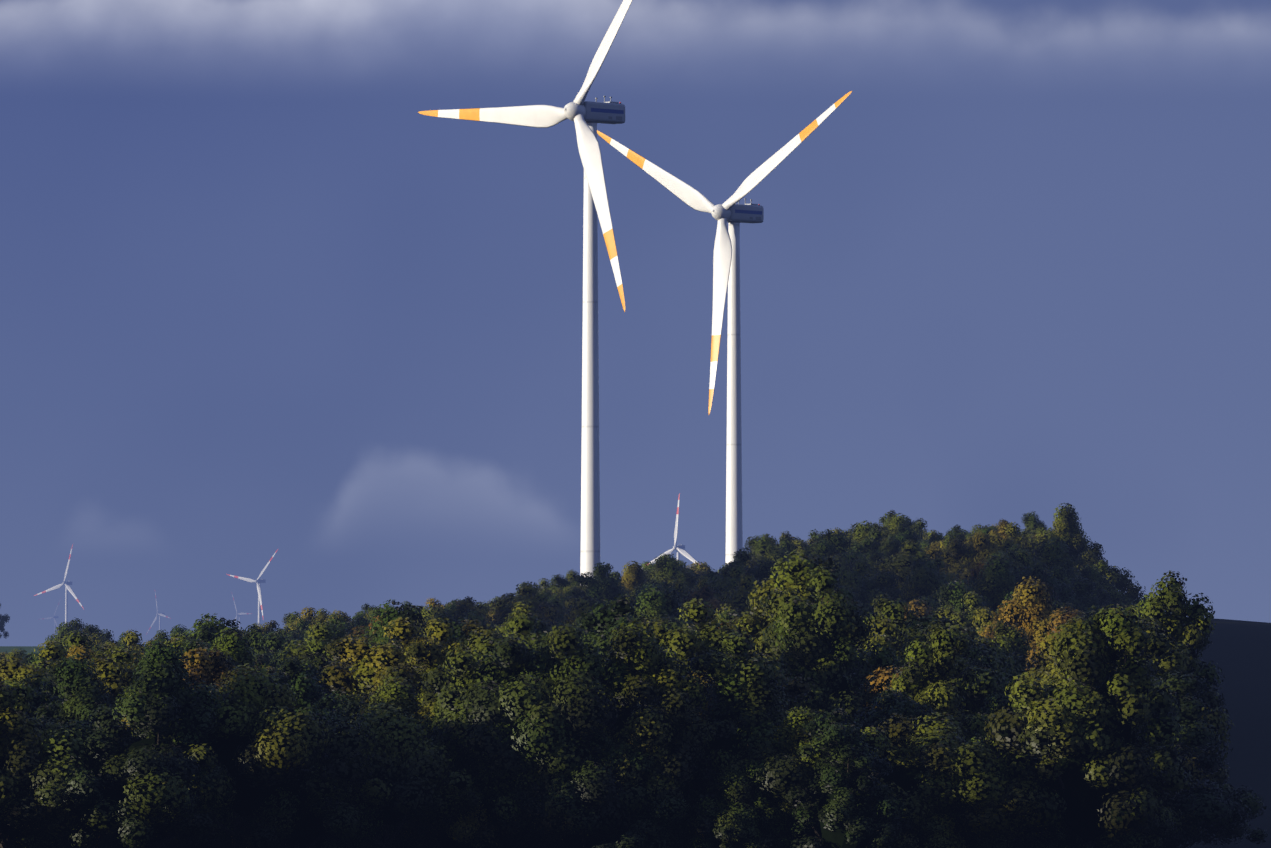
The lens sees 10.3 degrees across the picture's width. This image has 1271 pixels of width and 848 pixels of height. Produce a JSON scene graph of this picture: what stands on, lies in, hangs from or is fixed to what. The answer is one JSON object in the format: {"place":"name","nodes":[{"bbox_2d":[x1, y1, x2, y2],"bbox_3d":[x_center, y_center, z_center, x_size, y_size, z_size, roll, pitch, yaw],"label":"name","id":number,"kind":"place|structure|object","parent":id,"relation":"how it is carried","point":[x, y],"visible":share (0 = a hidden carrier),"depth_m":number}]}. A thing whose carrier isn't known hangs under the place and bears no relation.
{"place":"outdoors","nodes":[
{"label":"outdoors","id":0,"kind":"place"},
{"bbox_2d":[0,619,1270,847],"bbox_3d":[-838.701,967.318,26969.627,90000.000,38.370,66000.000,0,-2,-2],"label":"ground","id":1,"kind":"structure","parent":0,"point":[1238,653],"depth_m":1171.73},
{"bbox_2d":[0,640,73,683],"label":"tree","id":2,"kind":"object","parent":1,"relation":"on","point":[13,671],"visible":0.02,"depth_m":727.82},
{"bbox_2d":[0,713,87,847],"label":"tree","id":3,"kind":"object","parent":1,"relation":"on","point":[27,839],"visible":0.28,"depth_m":647.13},
{"bbox_2d":[0,680,105,847],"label":"tree","id":4,"kind":"object","parent":1,"relation":"on","point":[17,756],"visible":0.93,"depth_m":643.71},
{"bbox_2d":[34,544,83,622],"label":"wind turbine","id":5,"kind":"object","parent":1,"relation":"on","point":[67,587],"visible":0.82,"depth_m":7865.32},
{"bbox_2d":[12,670,125,700],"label":"tree","id":6,"kind":"object","parent":1,"relation":"on","point":[36,683],"depth_m":697.30},
{"bbox_2d":[25,677,121,836],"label":"tree","id":7,"kind":"object","parent":1,"relation":"on","point":[39,698],"visible":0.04,"depth_m":671.93},
{"bbox_2d":[32,629,122,672],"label":"oak","id":8,"kind":"object","parent":1,"relation":"on","point":[77,640],"depth_m":766.14},
{"bbox_2d":[45,617,116,645],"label":"tree","id":9,"kind":"object","parent":1,"relation":"on","point":[67,627],"visible":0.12,"depth_m":1357.02},
{"bbox_2d":[33,653,144,847],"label":"tree","id":10,"kind":"object","parent":1,"relation":"on","point":[84,697],"visible":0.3,"depth_m":659.22},
{"bbox_2d":[53,653,138,847],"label":"tree","id":11,"kind":"object","parent":1,"relation":"on","point":[112,675],"visible":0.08,"depth_m":671.79},
{"bbox_2d":[0,719,229,847],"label":"oak","id":12,"kind":"object","parent":1,"relation":"on","point":[64,758],"visible":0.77,"depth_m":642.68},
{"bbox_2d":[104,645,143,692],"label":"tree","id":13,"kind":"object","parent":1,"relation":"on","point":[125,657],"visible":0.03,"depth_m":703.57},
{"bbox_2d":[98,630,149,655],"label":"tree","id":14,"kind":"object","parent":1,"relation":"on","point":[132,641],"visible":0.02,"depth_m":975.87},
{"bbox_2d":[61,638,239,847],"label":"oak","id":15,"kind":"object","parent":1,"relation":"on","point":[161,692],"visible":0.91,"depth_m":644.61},
{"bbox_2d":[136,646,249,847],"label":"tree","id":16,"kind":"object","parent":1,"relation":"on","point":[211,669],"visible":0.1,"depth_m":662.31},
{"bbox_2d":[176,625,228,661],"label":"tree","id":17,"kind":"object","parent":1,"relation":"on","point":[207,636],"visible":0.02,"depth_m":771.89},
{"bbox_2d":[178,613,244,646],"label":"tree","id":18,"kind":"object","parent":1,"relation":"on","point":[220,622],"visible":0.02,"depth_m":813.88},
{"bbox_2d":[209,627,281,678],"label":"tree","id":19,"kind":"object","parent":1,"relation":"on","point":[235,646],"visible":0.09,"depth_m":699.74},
{"bbox_2d":[226,549,277,626],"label":"wind turbine","id":20,"kind":"object","parent":1,"relation":"on","point":[258,581],"visible":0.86,"depth_m":7477.73},
{"bbox_2d":[243,624,274,666],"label":"tree","id":21,"kind":"object","parent":1,"relation":"on","point":[256,635],"visible":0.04,"depth_m":924.43},
{"bbox_2d":[131,663,387,847],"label":"oak","id":22,"kind":"object","parent":1,"relation":"on","point":[258,753],"visible":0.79,"depth_m":650.28},
{"bbox_2d":[250,631,289,670],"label":"tree","id":23,"kind":"object","parent":1,"relation":"on","point":[273,644],"visible":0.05,"depth_m":863.28},
{"bbox_2d":[272,617,314,641],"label":"tree","id":24,"kind":"object","parent":1,"relation":"on","point":[301,625],"visible":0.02,"depth_m":1175.40},
{"bbox_2d":[256,656,350,725],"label":"tree","id":25,"kind":"object","parent":1,"relation":"on","point":[309,692],"visible":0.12,"depth_m":678.91},
{"bbox_2d":[274,620,362,677],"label":"oak","id":26,"kind":"object","parent":1,"relation":"on","point":[311,649],"visible":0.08,"depth_m":774.96},
{"bbox_2d":[285,606,355,637],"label":"tree","id":27,"kind":"object","parent":1,"relation":"on","point":[308,615],"visible":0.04,"depth_m":1233.32},
{"bbox_2d":[318,689,376,722],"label":"tree","id":28,"kind":"object","parent":1,"relation":"on","point":[351,707],"visible":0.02,"depth_m":692.60},
{"bbox_2d":[302,707,409,847],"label":"tree","id":29,"kind":"object","parent":1,"relation":"on","point":[392,827],"visible":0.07,"depth_m":668.79},
{"bbox_2d":[311,617,426,703],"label":"tree","id":30,"kind":"object","parent":1,"relation":"on","point":[372,665],"visible":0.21,"depth_m":700.27},
{"bbox_2d":[344,599,428,675],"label":"tree","id":31,"kind":"object","parent":1,"relation":"on","point":[393,614],"visible":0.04,"depth_m":743.62},
{"bbox_2d":[349,676,447,847],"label":"tree","id":32,"kind":"object","parent":1,"relation":"on","point":[398,693],"visible":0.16,"depth_m":673.37},
{"bbox_2d":[295,703,518,847],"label":"oak","id":33,"kind":"object","parent":1,"relation":"on","point":[409,768],"visible":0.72,"depth_m":658.71},
{"bbox_2d":[359,618,476,713],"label":"tree","id":34,"kind":"object","parent":1,"relation":"on","point":[429,654],"visible":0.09,"depth_m":685.52},
{"bbox_2d":[413,686,440,828],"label":"oak","id":35,"kind":"object","parent":1,"relation":"on","point":[427,702],"visible":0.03,"depth_m":681.19},
{"bbox_2d":[415,612,479,644],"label":"tree","id":36,"kind":"object","parent":1,"relation":"on","point":[459,635],"visible":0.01,"depth_m":753.80},
{"bbox_2d":[414,619,514,694],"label":"tree","id":37,"kind":"object","parent":1,"relation":"on","point":[475,627],"visible":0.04,"depth_m":690.17},
{"bbox_2d":[417,684,567,847],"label":"tree","id":38,"kind":"object","parent":1,"relation":"on","point":[512,830],"visible":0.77,"depth_m":663.42},
{"bbox_2d":[459,610,547,761],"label":"tree","id":39,"kind":"object","parent":1,"relation":"on","point":[521,626],"visible":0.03,"depth_m":682.25},
{"bbox_2d":[495,601,553,638],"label":"tree","id":40,"kind":"object","parent":1,"relation":"on","point":[525,609],"visible":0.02,"depth_m":941.98},
{"bbox_2d":[418,0,631,578],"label":"wind turbine","id":41,"kind":"object","parent":1,"relation":"on","point":[586,117],"visible":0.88,"depth_m":1357.87},
{"bbox_2d":[488,581,564,627],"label":"tree","id":42,"kind":"object","parent":1,"relation":"on","point":[505,605],"visible":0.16,"depth_m":1170.28},
{"bbox_2d":[530,602,563,629],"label":"tree","id":43,"kind":"object","parent":1,"relation":"on","point":[548,613],"visible":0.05,"depth_m":1159.25},
{"bbox_2d":[421,622,678,841],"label":"oak","id":44,"kind":"object","parent":1,"relation":"on","point":[553,697],"visible":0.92,"depth_m":662.22},
{"bbox_2d":[535,570,578,594],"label":"tree","id":45,"kind":"object","parent":1,"relation":"on","point":[557,582],"visible":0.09,"depth_m":1394.47},
{"bbox_2d":[559,595,604,634],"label":"tree","id":46,"kind":"object","parent":1,"relation":"on","point":[584,605],"visible":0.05,"depth_m":1089.88},
{"bbox_2d":[565,562,623,604],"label":"tree","id":47,"kind":"object","parent":1,"relation":"on","point":[607,587],"visible":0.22,"depth_m":1227.69},
{"bbox_2d":[503,730,691,847],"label":"tree","id":48,"kind":"object","parent":1,"relation":"on","point":[564,804],"visible":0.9,"depth_m":659.92},
{"bbox_2d":[576,594,660,674],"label":"tree","id":49,"kind":"object","parent":1,"relation":"on","point":[610,618],"visible":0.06,"depth_m":710.26},
{"bbox_2d":[618,561,646,594],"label":"tree","id":50,"kind":"object","parent":1,"relation":"on","point":[632,576],"visible":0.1,"depth_m":1262.08},
{"bbox_2d":[627,584,681,621],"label":"tree","id":51,"kind":"object","parent":1,"relation":"on","point":[654,605],"visible":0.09,"depth_m":950.70},
{"bbox_2d":[570,619,758,847],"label":"oak","id":52,"kind":"object","parent":1,"relation":"on","point":[644,730],"visible":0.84,"depth_m":664.40},
{"bbox_2d":[641,493,700,568],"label":"wind turbine","id":53,"kind":"object","parent":1,"relation":"on","point":[682,551],"visible":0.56,"depth_m":5765.18},
{"bbox_2d":[648,554,697,589],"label":"tree","id":54,"kind":"object","parent":1,"relation":"on","point":[666,569],"visible":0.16,"depth_m":1250.69},
{"bbox_2d":[625,598,755,716],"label":"tree","id":55,"kind":"object","parent":1,"relation":"on","point":[683,645],"visible":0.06,"depth_m":695.46},
{"bbox_2d":[682,584,724,624],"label":"tree","id":56,"kind":"object","parent":1,"relation":"on","point":[705,594],"visible":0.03,"depth_m":1091.88},
{"bbox_2d":[648,631,797,833],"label":"oak","id":57,"kind":"object","parent":1,"relation":"on","point":[745,691],"visible":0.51,"depth_m":669.11},
{"bbox_2d":[597,91,851,564],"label":"wind turbine","id":58,"kind":"object","parent":1,"relation":"on","point":[726,254],"visible":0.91,"depth_m":1539.49},
{"bbox_2d":[710,563,761,600],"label":"tree","id":59,"kind":"object","parent":1,"relation":"on","point":[726,586],"visible":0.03,"depth_m":1123.29},
{"bbox_2d":[661,652,815,836],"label":"oak","id":60,"kind":"object","parent":1,"relation":"on","point":[796,688],"visible":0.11,"depth_m":680.32},
{"bbox_2d":[716,572,760,619],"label":"tree","id":61,"kind":"object","parent":1,"relation":"on","point":[737,597],"visible":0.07,"depth_m":1096.17},
{"bbox_2d":[686,761,793,847],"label":"tree","id":62,"kind":"object","parent":1,"relation":"on","point":[738,826],"visible":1,"depth_m":662.71},
{"bbox_2d":[716,547,781,586],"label":"tree","id":63,"kind":"object","parent":1,"relation":"on","point":[760,573],"visible":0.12,"depth_m":1158.55},
{"bbox_2d":[744,533,788,573],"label":"tree","id":64,"kind":"object","parent":1,"relation":"on","point":[764,546],"visible":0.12,"depth_m":1292.52},
{"bbox_2d":[687,711,870,837],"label":"tree","id":65,"kind":"object","parent":1,"relation":"on","point":[785,776],"visible":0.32,"depth_m":664.46},
{"bbox_2d":[705,706,863,847],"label":"tree","id":66,"kind":"object","parent":1,"relation":"on","point":[795,731],"visible":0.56,"depth_m":667.54},
{"bbox_2d":[720,549,882,676],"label":"tree","id":67,"kind":"object","parent":1,"relation":"on","point":[796,573],"visible":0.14,"depth_m":760.40},
{"bbox_2d":[779,602,877,695],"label":"tree","id":68,"kind":"object","parent":1,"relation":"on","point":[856,681],"visible":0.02,"depth_m":735.79},
{"bbox_2d":[760,566,898,724],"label":"tree","id":69,"kind":"object","parent":1,"relation":"on","point":[807,640],"visible":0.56,"depth_m":718.96},
{"bbox_2d":[808,528,851,560],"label":"tree","id":70,"kind":"object","parent":1,"relation":"on","point":[821,549],"visible":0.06,"depth_m":1227.07},
{"bbox_2d":[783,708,914,847],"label":"tree","id":71,"kind":"object","parent":1,"relation":"on","point":[848,815],"visible":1,"depth_m":661.06},
{"bbox_2d":[818,552,880,589],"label":"tree","id":72,"kind":"object","parent":1,"relation":"on","point":[843,561],"visible":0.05,"depth_m":1177.39},
{"bbox_2d":[848,520,882,551],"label":"tree","id":73,"kind":"object","parent":1,"relation":"on","point":[859,532],"visible":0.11,"depth_m":1279.21},
{"bbox_2d":[846,558,903,607],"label":"tree","id":74,"kind":"object","parent":1,"relation":"on","point":[869,592],"visible":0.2,"depth_m":1138.29},
{"bbox_2d":[851,528,903,565],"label":"tree","id":75,"kind":"object","parent":1,"relation":"on","point":[890,547],"visible":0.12,"depth_m":1239.56},
{"bbox_2d":[853,593,922,655],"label":"oak","id":76,"kind":"object","parent":1,"relation":"on","point":[888,609],"visible":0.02,"depth_m":806.33},
{"bbox_2d":[855,689,941,771],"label":"tree","id":77,"kind":"object","parent":1,"relation":"on","point":[891,703],"visible":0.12,"depth_m":682.12},
{"bbox_2d":[887,524,919,556],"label":"tree","id":78,"kind":"object","parent":1,"relation":"on","point":[904,534],"visible":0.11,"depth_m":1264.42},
{"bbox_2d":[873,539,951,600],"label":"oak","id":79,"kind":"object","parent":1,"relation":"on","point":[906,560],"visible":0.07,"depth_m":1163.79},
{"bbox_2d":[867,567,960,612],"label":"oak","id":80,"kind":"object","parent":1,"relation":"on","point":[905,575],"visible":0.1,"depth_m":1129.50},
{"bbox_2d":[899,558,950,604],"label":"tree","id":81,"kind":"object","parent":1,"relation":"on","point":[924,580],"visible":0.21,"depth_m":1124.31},
{"bbox_2d":[891,614,960,658],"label":"tree","id":82,"kind":"object","parent":1,"relation":"on","point":[926,622],"visible":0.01,"depth_m":767.84},
{"bbox_2d":[853,663,999,716],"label":"tree","id":83,"kind":"object","parent":1,"relation":"on","point":[881,681],"visible":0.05,"depth_m":717.36},
{"bbox_2d":[813,711,1041,840],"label":"oak","id":84,"kind":"object","parent":1,"relation":"on","point":[936,764],"visible":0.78,"depth_m":666.37},
{"bbox_2d":[880,620,981,733],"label":"tree","id":85,"kind":"object","parent":1,"relation":"on","point":[932,666],"visible":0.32,"depth_m":694.26},
{"bbox_2d":[856,615,1034,680],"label":"tree","id":86,"kind":"object","parent":1,"relation":"on","point":[886,632],"visible":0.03,"depth_m":745.13},
{"bbox_2d":[887,656,1023,718],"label":"tree","id":87,"kind":"object","parent":1,"relation":"on","point":[979,693],"visible":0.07,"depth_m":704.99},
{"bbox_2d":[931,591,991,632],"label":"tree","id":88,"kind":"object","parent":1,"relation":"on","point":[973,601],"visible":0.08,"depth_m":999.74},
{"bbox_2d":[935,578,989,623],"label":"tree","id":89,"kind":"object","parent":1,"relation":"on","point":[954,594],"visible":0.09,"depth_m":1017.04},
{"bbox_2d":[924,530,1008,576],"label":"oak","id":90,"kind":"object","parent":1,"relation":"on","point":[958,555],"visible":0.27,"depth_m":1195.72},
{"bbox_2d":[943,711,998,744],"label":"tree","id":91,"kind":"object","parent":1,"relation":"on","point":[972,725],"visible":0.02,"depth_m":686.00},
{"bbox_2d":[945,628,1007,697],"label":"oak","id":92,"kind":"object","parent":1,"relation":"on","point":[985,660],"visible":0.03,"depth_m":731.83},
{"bbox_2d":[969,553,1023,615],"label":"tree","id":93,"kind":"object","parent":1,"relation":"on","point":[995,584],"visible":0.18,"depth_m":1080.17},
{"bbox_2d":[954,749,1038,847],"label":"tree","id":94,"kind":"object","parent":1,"relation":"on","point":[1023,844],"visible":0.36,"depth_m":671.77},
{"bbox_2d":[961,734,1036,844],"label":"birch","id":95,"kind":"object","parent":1,"relation":"on","point":[990,743],"visible":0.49,"depth_m":671.71},
{"bbox_2d":[981,691,1020,728],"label":"tree","id":96,"kind":"object","parent":1,"relation":"on","point":[1000,702],"visible":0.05,"depth_m":697.37},
{"bbox_2d":[978,620,1033,675],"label":"tree","id":97,"kind":"object","parent":1,"relation":"on","point":[1012,640],"visible":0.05,"depth_m":887.34},
{"bbox_2d":[984,522,1033,551],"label":"tree","id":98,"kind":"object","parent":1,"relation":"on","point":[1003,544],"visible":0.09,"depth_m":1198.23},
{"bbox_2d":[972,607,1055,636],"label":"tree","id":99,"kind":"object","parent":1,"relation":"on","point":[985,618],"visible":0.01,"depth_m":924.86},
{"bbox_2d":[978,576,1058,662],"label":"tree","id":100,"kind":"object","parent":1,"relation":"on","point":[1029,611],"visible":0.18,"depth_m":906.01},
{"bbox_2d":[964,559,1075,610],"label":"oak","id":101,"kind":"object","parent":1,"relation":"on","point":[1037,571],"visible":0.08,"depth_m":1086.09},
{"bbox_2d":[1020,511,1046,533],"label":"tree","id":102,"kind":"object","parent":1,"relation":"on","point":[1030,522],"visible":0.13,"depth_m":1407.46},
{"bbox_2d":[1025,606,1084,669],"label":"tree","id":103,"kind":"object","parent":1,"relation":"on","point":[1062,618],"visible":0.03,"depth_m":900.00},
{"bbox_2d":[1031,537,1086,605],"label":"tree","id":104,"kind":"object","parent":1,"relation":"on","point":[1051,554],"visible":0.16,"depth_m":1125.67},
{"bbox_2d":[1036,502,1107,576],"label":"oak","id":105,"kind":"object","parent":1,"relation":"on","point":[1068,531],"visible":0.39,"depth_m":1232.01},
{"bbox_2d":[984,604,1193,847],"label":"oak","id":106,"kind":"object","parent":1,"relation":"on","point":[1087,729],"visible":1,"depth_m":669.81},
{"bbox_2d":[1078,563,1123,613],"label":"tree","id":107,"kind":"object","parent":1,"relation":"on","point":[1087,571],"visible":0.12,"depth_m":1179.64},
{"bbox_2d":[1091,560,1148,609],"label":"tree","id":108,"kind":"object","parent":1,"relation":"on","point":[1131,595],"visible":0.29,"depth_m":1189.29},
{"bbox_2d":[1018,606,1234,787],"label":"oak","id":109,"kind":"object","parent":1,"relation":"on","point":[1046,668],"visible":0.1,"depth_m":716.40},
{"bbox_2d":[1076,791,1176,847],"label":"tree","id":110,"kind":"object","parent":1,"relation":"on","point":[1161,824],"visible":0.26,"depth_m":677.94},
{"bbox_2d":[1131,747,1185,836],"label":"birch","id":111,"kind":"object","parent":1,"relation":"on","point":[1175,813],"visible":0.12,"depth_m":681.86},
{"bbox_2d":[1136,571,1230,783],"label":"tree","id":112,"kind":"object","parent":1,"relation":"on","point":[1170,609],"visible":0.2,"depth_m":735.40},
{"bbox_2d":[1118,655,1251,843],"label":"tree","id":113,"kind":"object","parent":1,"relation":"on","point":[1213,814],"visible":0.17,"depth_m":686.84},
{"bbox_2d":[1155,679,1219,839],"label":"tree","id":114,"kind":"object","parent":1,"relation":"on","point":[1191,768],"visible":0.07,"depth_m":702.05},
{"bbox_2d":[1161,779,1221,847],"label":"oak","id":115,"kind":"object","parent":1,"relation":"on","point":[1177,839],"visible":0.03,"depth_m":703.39},
{"bbox_2d":[1164,775,1267,847],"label":"tree","id":116,"kind":"object","parent":1,"relation":"on","point":[1253,803],"visible":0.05,"depth_m":711.21},
{"bbox_2d":[0,0,1270,645],"label":"sky","id":117,"kind":"structure","parent":0,"point":[257,300]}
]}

